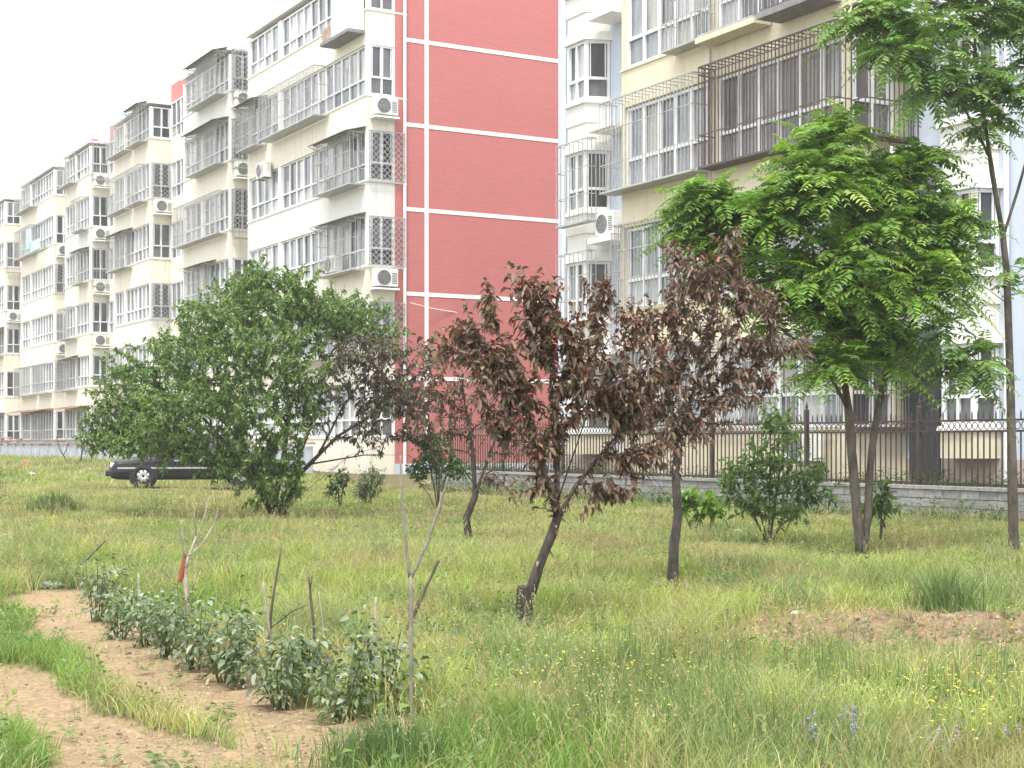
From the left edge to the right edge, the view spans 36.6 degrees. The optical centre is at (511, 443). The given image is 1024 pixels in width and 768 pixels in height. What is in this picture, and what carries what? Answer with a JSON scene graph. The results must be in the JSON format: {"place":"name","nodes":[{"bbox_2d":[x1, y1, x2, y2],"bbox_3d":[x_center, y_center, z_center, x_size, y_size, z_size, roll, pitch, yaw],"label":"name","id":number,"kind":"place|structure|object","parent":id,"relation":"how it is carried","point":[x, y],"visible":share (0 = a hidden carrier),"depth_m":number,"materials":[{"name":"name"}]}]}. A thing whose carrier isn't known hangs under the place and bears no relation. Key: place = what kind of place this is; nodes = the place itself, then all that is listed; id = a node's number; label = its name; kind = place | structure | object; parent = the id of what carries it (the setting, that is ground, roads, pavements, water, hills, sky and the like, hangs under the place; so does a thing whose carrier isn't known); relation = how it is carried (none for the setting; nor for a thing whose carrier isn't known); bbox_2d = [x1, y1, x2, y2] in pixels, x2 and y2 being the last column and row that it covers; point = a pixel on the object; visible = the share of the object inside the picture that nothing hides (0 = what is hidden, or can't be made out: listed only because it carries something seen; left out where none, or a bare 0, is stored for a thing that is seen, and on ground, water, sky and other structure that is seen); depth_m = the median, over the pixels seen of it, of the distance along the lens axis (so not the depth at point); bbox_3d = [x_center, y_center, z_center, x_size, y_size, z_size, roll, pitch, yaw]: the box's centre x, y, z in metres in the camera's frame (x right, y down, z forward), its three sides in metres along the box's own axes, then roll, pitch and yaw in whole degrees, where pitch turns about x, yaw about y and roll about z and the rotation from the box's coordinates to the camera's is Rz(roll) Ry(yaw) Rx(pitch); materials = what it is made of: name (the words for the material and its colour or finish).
{"place":"outdoors","nodes":[
{"label":"outdoors","id":0,"kind":"place"},
{"bbox_2d":[0,0,296,198],"label":"sky","id":1,"kind":"structure","parent":0,"point":[69,68],"materials":[{"name":"white"}]},
{"bbox_2d":[0,589,426,767],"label":"dirt path","id":2,"kind":"structure","parent":0,"point":[44,695],"depth_m":7.66,"materials":[{"name":"soil"}]},
{"bbox_2d":[68,553,137,621],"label":"vegetable plant","id":3,"kind":"object","parent":2,"relation":"on","point":[105,585],"visible":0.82,"depth_m":11.16,"materials":[{"name":"green plant"}]},
{"bbox_2d":[86,581,150,640],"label":"vegetable plant","id":4,"kind":"object","parent":2,"relation":"on","point":[114,611],"visible":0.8,"depth_m":10.37,"materials":[{"name":"green plant"}]},
{"bbox_2d":[113,588,183,648],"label":"vegetable plant","id":5,"kind":"object","parent":2,"relation":"on","point":[141,621],"visible":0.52,"depth_m":9.93,"materials":[{"name":"green plant"}]},
{"bbox_2d":[125,587,198,659],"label":"vegetable plant","id":6,"kind":"object","parent":2,"relation":"on","point":[164,652],"visible":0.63,"depth_m":9.38,"materials":[{"name":"green plant"}]},
{"bbox_2d":[152,585,229,670],"bbox_3d":[-1.840,1.086,8.971,0.469,0.533,0.358,0,0,27],"label":"vegetable plant","id":7,"kind":"object","parent":2,"relation":"on","point":[189,663],"visible":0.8,"depth_m":8.95,"materials":[{"name":"green plant"}]},
{"bbox_2d":[176,499,218,642],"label":"dead shrub","id":8,"kind":"object","parent":2,"relation":"on","point":[183,572],"visible":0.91,"depth_m":9.69,"materials":[{"name":"brown wood"}]},
{"bbox_2d":[180,596,266,685],"bbox_3d":[-1.577,1.089,8.579,0.384,0.522,0.447,0,0,29],"label":"vegetable plant","id":9,"kind":"object","parent":2,"relation":"on","point":[216,635],"visible":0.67,"depth_m":8.55,"materials":[{"name":"green plant"}]},
{"bbox_2d":[213,599,264,687],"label":"vegetable plant","id":10,"kind":"object","parent":2,"relation":"on","point":[231,654],"visible":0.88,"depth_m":8.37,"materials":[{"name":"green plant"}]},
{"bbox_2d":[232,623,317,709],"bbox_3d":[-1.183,1.148,7.777,0.426,0.448,0.452,0,0,0],"label":"vegetable plant","id":11,"kind":"object","parent":2,"relation":"on","point":[285,684],"visible":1,"depth_m":7.73,"materials":[{"name":"green plant"}]},
{"bbox_2d":[263,627,351,702],"bbox_3d":[-1.053,1.155,7.977,0.445,0.424,0.321,0,0,37],"label":"vegetable plant","id":12,"kind":"object","parent":2,"relation":"on","point":[318,648],"visible":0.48,"depth_m":7.92,"materials":[{"name":"green plant"}]},
{"bbox_2d":[302,629,386,724],"bbox_3d":[-0.799,1.138,7.353,0.414,0.504,0.442,0,0,0],"label":"vegetable plant","id":13,"kind":"object","parent":2,"relation":"on","point":[332,691],"visible":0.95,"depth_m":7.32,"materials":[{"name":"green plant"}]},
{"bbox_2d":[334,604,431,713],"bbox_3d":[-0.622,1.058,7.445,0.475,0.562,0.311,0,0,0],"label":"vegetable plant","id":14,"kind":"object","parent":2,"relation":"on","point":[390,670],"visible":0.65,"depth_m":7.43,"materials":[{"name":"green plant"}]},
{"bbox_2d":[400,455,448,727],"bbox_3d":[-0.404,0.689,7.083,0.238,1.271,0.029,0,0,-24],"label":"forked pole","id":15,"kind":"object","parent":2,"relation":"on","point":[410,580],"visible":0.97,"depth_m":7.05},
{"bbox_2d":[0,457,1023,767],"bbox_3d":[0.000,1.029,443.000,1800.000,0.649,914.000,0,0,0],"label":"ground","id":16,"kind":"structure","parent":0,"point":[390,479],"depth_m":8.90,"materials":[{"name":"plant"}]},
{"bbox_2d":[8,489,96,513],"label":"grass tuft","id":17,"kind":"object","parent":16,"relation":"on","point":[52,500],"visible":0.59,"depth_m":27.83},
{"bbox_2d":[0,442,315,473],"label":"concrete panel wall","id":18,"kind":"structure","parent":16,"relation":"on","point":[39,449],"depth_m":75.42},
{"bbox_2d":[104,434,276,488],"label":"parked car","id":19,"kind":"object","parent":16,"relation":"on","point":[132,470],"visible":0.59,"depth_m":41.64,"materials":[{"name":"black paint"}]},
{"bbox_2d":[72,254,444,516],"bbox_3d":[-4.359,-0.957,26.498,6.421,4.623,3.820,0,0,0],"label":"broad tree","id":20,"kind":"object","parent":16,"relation":"on","point":[182,444],"visible":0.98,"depth_m":26.02,"materials":[{"name":"green plant"}]},
{"bbox_2d":[0,0,557,473],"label":"apartment building","id":21,"kind":"structure","parent":16,"relation":"on","point":[438,192],"depth_m":54.06,"materials":[{"name":"white paint"}]},
{"bbox_2d":[7,415,20,439],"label":"side window","id":22,"kind":"structure","parent":21,"relation":"in","point":[13,423],"depth_m":100.49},
{"bbox_2d":[7,328,20,353],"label":"side window","id":23,"kind":"structure","parent":21,"relation":"in","point":[13,334],"depth_m":100.47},
{"bbox_2d":[7,285,20,310],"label":"side window","id":24,"kind":"structure","parent":21,"relation":"in","point":[13,291],"depth_m":100.47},
{"bbox_2d":[32,411,52,439],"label":"balcony window","id":25,"kind":"structure","parent":21,"relation":"in","point":[45,417],"depth_m":90.76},
{"bbox_2d":[32,362,52,392],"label":"balcony window","id":26,"kind":"structure","parent":21,"relation":"in","point":[45,367],"depth_m":90.79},
{"bbox_2d":[32,314,52,345],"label":"balcony window","id":27,"kind":"structure","parent":21,"relation":"in","point":[42,327],"depth_m":91.39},
{"bbox_2d":[32,265,52,299],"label":"balcony window","id":28,"kind":"structure","parent":21,"relation":"in","point":[42,280],"depth_m":91.39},
{"bbox_2d":[32,216,52,252],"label":"balcony window","id":29,"kind":"structure","parent":21,"relation":"in","point":[43,230],"depth_m":90.96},
{"bbox_2d":[32,171,52,205],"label":"balcony window","id":30,"kind":"structure","parent":21,"relation":"in","point":[42,188],"depth_m":91.40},
{"bbox_2d":[78,302,88,334],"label":"balcony window","id":31,"kind":"structure","parent":21,"relation":"in","point":[83,309],"depth_m":83.03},
{"bbox_2d":[92,355,108,385],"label":"side window","id":32,"kind":"structure","parent":21,"relation":"in","point":[97,368],"depth_m":81.62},
{"bbox_2d":[92,302,108,332],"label":"side window","id":33,"kind":"structure","parent":21,"relation":"in","point":[100,310],"depth_m":81.64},
{"bbox_2d":[92,248,108,279],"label":"side window","id":34,"kind":"structure","parent":21,"relation":"in","point":[93,250],"depth_m":81.64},
{"bbox_2d":[92,195,108,226],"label":"side window","id":35,"kind":"structure","parent":21,"relation":"in","point":[100,209],"depth_m":81.64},
{"bbox_2d":[92,146,108,173],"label":"side window","id":36,"kind":"structure","parent":21,"relation":"in","point":[93,147],"depth_m":81.66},
{"bbox_2d":[126,284,148,323],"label":"balcony window","id":37,"kind":"structure","parent":21,"relation":"in","point":[137,299],"depth_m":74.08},
{"bbox_2d":[126,224,148,265],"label":"balcony window","id":38,"kind":"structure","parent":21,"relation":"in","point":[137,245],"depth_m":74.06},
{"bbox_2d":[126,164,148,205],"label":"balcony window","id":39,"kind":"structure","parent":21,"relation":"in","point":[131,178],"depth_m":73.75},
{"bbox_2d":[126,108,148,149],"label":"balcony window","id":40,"kind":"structure","parent":21,"relation":"in","point":[131,124],"depth_m":73.72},
{"bbox_2d":[152,283,170,318],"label":"side window","id":41,"kind":"structure","parent":21,"relation":"in","point":[162,302],"depth_m":72.15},
{"bbox_2d":[152,223,170,258],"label":"side window","id":42,"kind":"structure","parent":21,"relation":"in","point":[161,232],"depth_m":72.17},
{"bbox_2d":[152,163,170,198],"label":"side window","id":43,"kind":"structure","parent":21,"relation":"in","point":[163,186],"depth_m":72.15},
{"bbox_2d":[152,106,170,138],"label":"side window","id":44,"kind":"structure","parent":21,"relation":"in","point":[161,117],"depth_m":72.17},
{"bbox_2d":[171,280,182,319],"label":"bay window","id":45,"kind":"structure","parent":21,"relation":"in","point":[176,289],"depth_m":71.59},
{"bbox_2d":[171,157,182,199],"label":"bay window","id":46,"kind":"structure","parent":21,"relation":"in","point":[177,166],"depth_m":71.52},
{"bbox_2d":[171,96,182,138],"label":"bay window","id":47,"kind":"structure","parent":21,"relation":"in","point":[177,106],"depth_m":71.52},
{"bbox_2d":[185,136,198,179],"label":"balcony window","id":48,"kind":"structure","parent":21,"relation":"in","point":[192,156],"depth_m":66.63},
{"bbox_2d":[185,201,200,242],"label":"balcony window","id":49,"kind":"structure","parent":21,"relation":"in","point":[189,211],"depth_m":66.70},
{"bbox_2d":[204,259,228,302],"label":"balcony window","id":50,"kind":"structure","parent":21,"relation":"in","point":[221,269],"depth_m":63.97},
{"bbox_2d":[204,189,228,235],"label":"balcony window","id":51,"kind":"structure","parent":21,"relation":"in","point":[208,215],"depth_m":63.75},
{"bbox_2d":[209,56,228,95],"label":"balcony window","id":52,"kind":"structure","parent":21,"relation":"in","point":[217,73],"depth_m":63.46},
{"bbox_2d":[211,120,228,163],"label":"balcony window","id":53,"kind":"structure","parent":21,"relation":"in","point":[220,143],"depth_m":63.46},
{"bbox_2d":[233,189,247,229],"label":"side window","id":54,"kind":"structure","parent":21,"relation":"in","point":[237,226],"depth_m":62.49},
{"bbox_2d":[250,243,277,292],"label":"balcony window","id":55,"kind":"structure","parent":21,"relation":"in","point":[271,251],"depth_m":58.72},
{"bbox_2d":[250,168,277,220],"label":"balcony window","id":56,"kind":"structure","parent":21,"relation":"in","point":[263,194],"depth_m":58.93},
{"bbox_2d":[252,94,275,143],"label":"balcony window","id":57,"kind":"structure","parent":21,"relation":"in","point":[255,108],"depth_m":59.48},
{"bbox_2d":[250,24,277,76],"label":"balcony window","id":58,"kind":"structure","parent":21,"relation":"in","point":[264,48],"depth_m":58.92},
{"bbox_2d":[282,387,364,436],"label":"balcony window","id":59,"kind":"structure","parent":21,"relation":"in","point":[348,418],"depth_m":52.92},
{"bbox_2d":[282,216,364,280],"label":"balcony window","id":60,"kind":"structure","parent":21,"relation":"in","point":[302,249],"depth_m":54.26,"materials":[{"name":"glass"}]},
{"bbox_2d":[282,131,364,208],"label":"balcony window","id":61,"kind":"structure","parent":21,"relation":"in","point":[297,176],"depth_m":54.58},
{"bbox_2d":[282,46,364,128],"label":"balcony window","id":62,"kind":"structure","parent":21,"relation":"in","point":[346,75],"depth_m":53.06,"materials":[{"name":"glass"}]},
{"bbox_2d":[282,0,364,56],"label":"balcony window","id":63,"kind":"structure","parent":21,"relation":"in","point":[299,28],"depth_m":55.43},
{"bbox_2d":[370,387,393,436],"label":"side window","id":64,"kind":"structure","parent":21,"relation":"in","point":[388,427],"depth_m":50.93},
{"bbox_2d":[370,216,393,266],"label":"side window","id":65,"kind":"structure","parent":21,"relation":"in","point":[387,225],"depth_m":50.84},
{"bbox_2d":[370,130,393,181],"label":"side window","id":66,"kind":"structure","parent":21,"relation":"in","point":[373,135],"depth_m":50.84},
{"bbox_2d":[370,44,393,96],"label":"side window","id":67,"kind":"structure","parent":21,"relation":"in","point":[381,57],"depth_m":50.84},
{"bbox_2d":[372,96,397,116],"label":"air conditioner","id":68,"kind":"object","parent":21,"relation":"attached to","point":[385,106],"visible":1,"depth_m":50.43,"materials":[{"name":"white metal"}]},
{"bbox_2d":[372,268,397,287],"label":"air conditioner","id":69,"kind":"object","parent":21,"relation":"attached to","point":[382,277],"visible":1,"depth_m":50.43,"materials":[{"name":"white metal"}]},
{"bbox_2d":[323,466,352,508],"bbox_3d":[-3.386,0.903,29.992,0.604,0.942,0.556,0,0,-25],"label":"sapling","id":70,"kind":"object","parent":16,"relation":"on","point":[333,487],"visible":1,"depth_m":29.96,"materials":[{"name":"green plant"}]},
{"bbox_2d":[351,462,387,503],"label":"leafy bush","id":71,"kind":"object","parent":16,"relation":"on","point":[363,489],"visible":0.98,"depth_m":30.95,"materials":[{"name":"green plant"}]},
{"bbox_2d":[278,703,490,767],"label":"grass tuft","id":72,"kind":"object","parent":16,"relation":"on","point":[385,740],"visible":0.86,"depth_m":6.13,"materials":[{"name":"plant"}]},
{"bbox_2d":[382,539,473,576],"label":"grass tuft","id":73,"kind":"object","parent":16,"relation":"on","point":[428,562],"visible":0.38,"depth_m":14.41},
{"bbox_2d":[405,419,471,510],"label":"leafy bush","id":74,"kind":"object","parent":16,"relation":"on","point":[437,465],"visible":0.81,"depth_m":26.93,"materials":[{"name":"green plant"}]},
{"bbox_2d":[405,336,529,537],"bbox_3d":[-0.631,-0.049,20.546,1.695,2.751,0.876,0,0,6],"label":"purple plum tree","id":75,"kind":"object","parent":16,"relation":"on","point":[437,395],"visible":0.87,"depth_m":20.51,"materials":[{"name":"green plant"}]},
{"bbox_2d":[0,590,1023,767],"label":"soil clods","id":76,"kind":"object","parent":16,"relation":"on","point":[911,621],"visible":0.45,"depth_m":7.92,"materials":[{"name":"soil"}]},
{"bbox_2d":[0,458,1023,767],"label":"weeds","id":77,"kind":"object","parent":16,"relation":"on","point":[152,756],"visible":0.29,"depth_m":10.79,"materials":[{"name":"green plant"}]},
{"bbox_2d":[417,261,683,627],"bbox_3d":[0.293,0.022,10.811,1.932,2.625,0.839,0,0,-9],"label":"purple plum tree","id":78,"kind":"object","parent":16,"relation":"on","point":[496,370],"visible":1,"depth_m":10.84,"materials":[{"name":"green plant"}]},
{"bbox_2d":[663,487,732,530],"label":"broad leaved plant","id":79,"kind":"object","parent":16,"relation":"on","point":[708,503],"visible":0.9,"depth_m":21.43,"materials":[{"name":"green plant"}]},
{"bbox_2d":[605,226,817,585],"bbox_3d":[1.846,-0.317,14.068,1.975,3.271,0.882,0,0,0],"label":"purple plum tree","id":80,"kind":"object","parent":16,"relation":"on","point":[759,356],"visible":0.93,"depth_m":13.97,"materials":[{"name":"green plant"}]},
{"bbox_2d":[423,563,1022,765],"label":"yellow wildflowers","id":81,"kind":"object","parent":16,"relation":"on","point":[855,689],"visible":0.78,"depth_m":7.02,"materials":[{"name":"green plant"}]},
{"bbox_2d":[431,469,1023,522],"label":"block wall","id":82,"kind":"structure","parent":16,"relation":"on","point":[984,497],"depth_m":27.77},
{"bbox_2d":[448,398,1023,487],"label":"iron fence","id":83,"kind":"object","parent":82,"relation":"on","point":[918,423],"visible":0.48,"depth_m":28.56,"materials":[{"name":"metal"}]},
{"bbox_2d":[714,399,847,542],"bbox_3d":[3.473,0.387,19.942,1.815,1.913,1.204,0,0,0],"label":"leafy bush","id":84,"kind":"object","parent":16,"relation":"on","point":[759,503],"visible":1,"depth_m":19.90,"materials":[{"name":"green plant"}]},
{"bbox_2d":[556,0,1023,486],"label":"apartment building","id":85,"kind":"structure","parent":16,"relation":"on","point":[656,94],"depth_m":32.80,"materials":[{"name":"beige paint"}]},
{"bbox_2d":[567,261,585,321],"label":"bay window","id":86,"kind":"structure","parent":85,"relation":"in","point":[580,263],"depth_m":39.85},
{"bbox_2d":[567,151,585,212],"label":"bay window","id":87,"kind":"structure","parent":85,"relation":"in","point":[584,152],"depth_m":39.83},
{"bbox_2d":[567,40,585,103],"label":"bay window","id":88,"kind":"structure","parent":85,"relation":"in","point":[576,58],"depth_m":39.83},
{"bbox_2d":[586,261,609,319],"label":"bay window","id":89,"kind":"structure","parent":85,"relation":"in","point":[598,267],"depth_m":39.53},
{"bbox_2d":[586,150,609,208],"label":"bay window","id":90,"kind":"structure","parent":85,"relation":"in","point":[598,201],"depth_m":39.55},
{"bbox_2d":[586,40,609,98],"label":"bay window","id":91,"kind":"structure","parent":85,"relation":"in","point":[597,51],"depth_m":39.53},
{"bbox_2d":[595,210,621,236],"bbox_3d":[2.427,-5.475,38.830,0.338,0.620,0.820,0,0,-30],"label":"air conditioner","id":92,"kind":"object","parent":85,"relation":"attached to","point":[605,222],"visible":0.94,"depth_m":38.62,"materials":[{"name":"white metal"}]},
{"bbox_2d":[628,217,703,306],"bbox_3d":[3.528,-4.070,34.931,0.091,1.900,3.230,0,0,-30],"label":"balcony window","id":93,"kind":"structure","parent":85,"relation":"in","point":[642,227],"depth_m":35.67,"materials":[{"name":"glass"}]},
{"bbox_2d":[627,82,707,185],"bbox_3d":[3.529,-6.890,34.932,0.094,1.900,3.230,0,0,-30],"label":"balcony window","id":94,"kind":"structure","parent":85,"relation":"in","point":[695,89],"depth_m":34.98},
{"bbox_2d":[627,0,707,67],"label":"balcony window","id":95,"kind":"structure","parent":85,"relation":"in","point":[643,16],"depth_m":35.48,"materials":[{"name":"glass"}]},
{"bbox_2d":[628,343,707,428],"bbox_3d":[3.528,-1.250,34.931,0.091,1.900,3.230,0,0,-30],"label":"balcony window","id":96,"kind":"structure","parent":85,"relation":"in","point":[640,353],"depth_m":34.91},
{"bbox_2d":[719,0,784,26],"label":"balcony window","id":97,"kind":"structure","parent":85,"relation":"in","point":[756,2],"depth_m":32.78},
{"bbox_2d":[718,332,842,427],"bbox_3d":[5.465,-1.250,31.512,0.094,1.900,4.030,0,0,-30],"label":"balcony window","id":98,"kind":"structure","parent":85,"relation":"in","point":[797,361],"depth_m":31.30,"materials":[{"name":"plastic"}]},
{"bbox_2d":[719,37,842,160],"bbox_3d":[5.465,-6.890,31.511,0.093,1.900,4.030,0,0,-30],"label":"balcony window","id":99,"kind":"structure","parent":85,"relation":"in","point":[832,48],"depth_m":31.75,"materials":[{"name":"glass"}]},
{"bbox_2d":[784,434,820,463],"bbox_3d":[5.690,0.090,30.221,0.338,0.620,0.820,0,0,-30],"label":"air conditioner","id":100,"kind":"object","parent":85,"relation":"attached to","point":[810,447],"visible":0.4,"depth_m":29.89,"materials":[{"name":"white metal"}]},
{"bbox_2d":[852,336,892,426],"bbox_3d":[6.951,-1.250,29.983,1.060,1.900,0.091,0,0,-30],"label":"side window","id":101,"kind":"structure","parent":85,"relation":"in","point":[879,370],"depth_m":29.97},
{"bbox_2d":[852,35,892,134],"bbox_3d":[6.952,-6.890,29.982,1.060,1.900,0.089,0,0,-30],"label":"side window","id":102,"kind":"structure","parent":85,"relation":"in","point":[861,77],"depth_m":29.97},
{"bbox_2d":[909,354,940,479],"bbox_3d":[7.969,-0.500,29.845,0.057,2.400,0.800,0,0,-30],"label":"cellar door","id":103,"kind":"structure","parent":85,"relation":"in","point":[913,398],"depth_m":29.75,"materials":[{"name":"metal"}]},
{"bbox_2d":[942,343,973,425],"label":"bay window","id":104,"kind":"structure","parent":85,"relation":"in","point":[963,404],"depth_m":28.51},
{"bbox_2d":[942,36,973,120],"bbox_3d":[8.244,-6.710,28.526,0.090,1.500,0.790,0,0,-30],"label":"bay window","id":105,"kind":"structure","parent":85,"relation":"in","point":[960,41],"depth_m":28.48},
{"bbox_2d":[974,343,998,425],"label":"bay window","id":106,"kind":"structure","parent":85,"relation":"in","point":[991,407],"depth_m":28.24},
{"bbox_2d":[974,188,998,270],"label":"bay window","id":107,"kind":"structure","parent":85,"relation":"in","point":[986,203],"depth_m":28.24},
{"bbox_2d":[633,98,1018,556],"bbox_3d":[3.580,-1.275,17.477,4.388,5.214,2.390,0,0,0],"label":"feather leaved tree","id":108,"kind":"object","parent":16,"relation":"on","point":[858,202],"visible":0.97,"depth_m":17.33,"materials":[{"name":"green plant"}]},
{"bbox_2d":[861,475,907,542],"bbox_3d":[4.463,0.863,18.627,0.619,0.950,0.367,0,0,0],"label":"sapling","id":109,"kind":"object","parent":16,"relation":"on","point":[883,506],"visible":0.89,"depth_m":18.59,"materials":[{"name":"green plant"}]},
{"bbox_2d":[798,0,1023,549],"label":"feather leaved tree","id":110,"kind":"object","parent":16,"relation":"on","point":[907,30],"visible":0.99,"depth_m":17.65,"materials":[{"name":"green plant"}]},
{"bbox_2d":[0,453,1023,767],"bbox_3d":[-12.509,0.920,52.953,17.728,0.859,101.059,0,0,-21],"label":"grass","id":111,"kind":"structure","parent":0,"point":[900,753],"depth_m":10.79,"materials":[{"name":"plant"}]},
{"bbox_2d":[711,608,1023,654],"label":"bare earth","id":112,"kind":"structure","parent":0,"point":[968,619],"depth_m":10.32,"materials":[{"name":"soil"}]},
{"bbox_2d":[891,560,1005,613],"bbox_3d":[3.158,1.044,11.224,0.834,0.478,0.770,0,0,-42],"label":"grass tuft","id":113,"kind":"object","parent":112,"relation":"on","point":[940,598],"visible":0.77,"depth_m":11.15,"materials":[{"name":"plant"}]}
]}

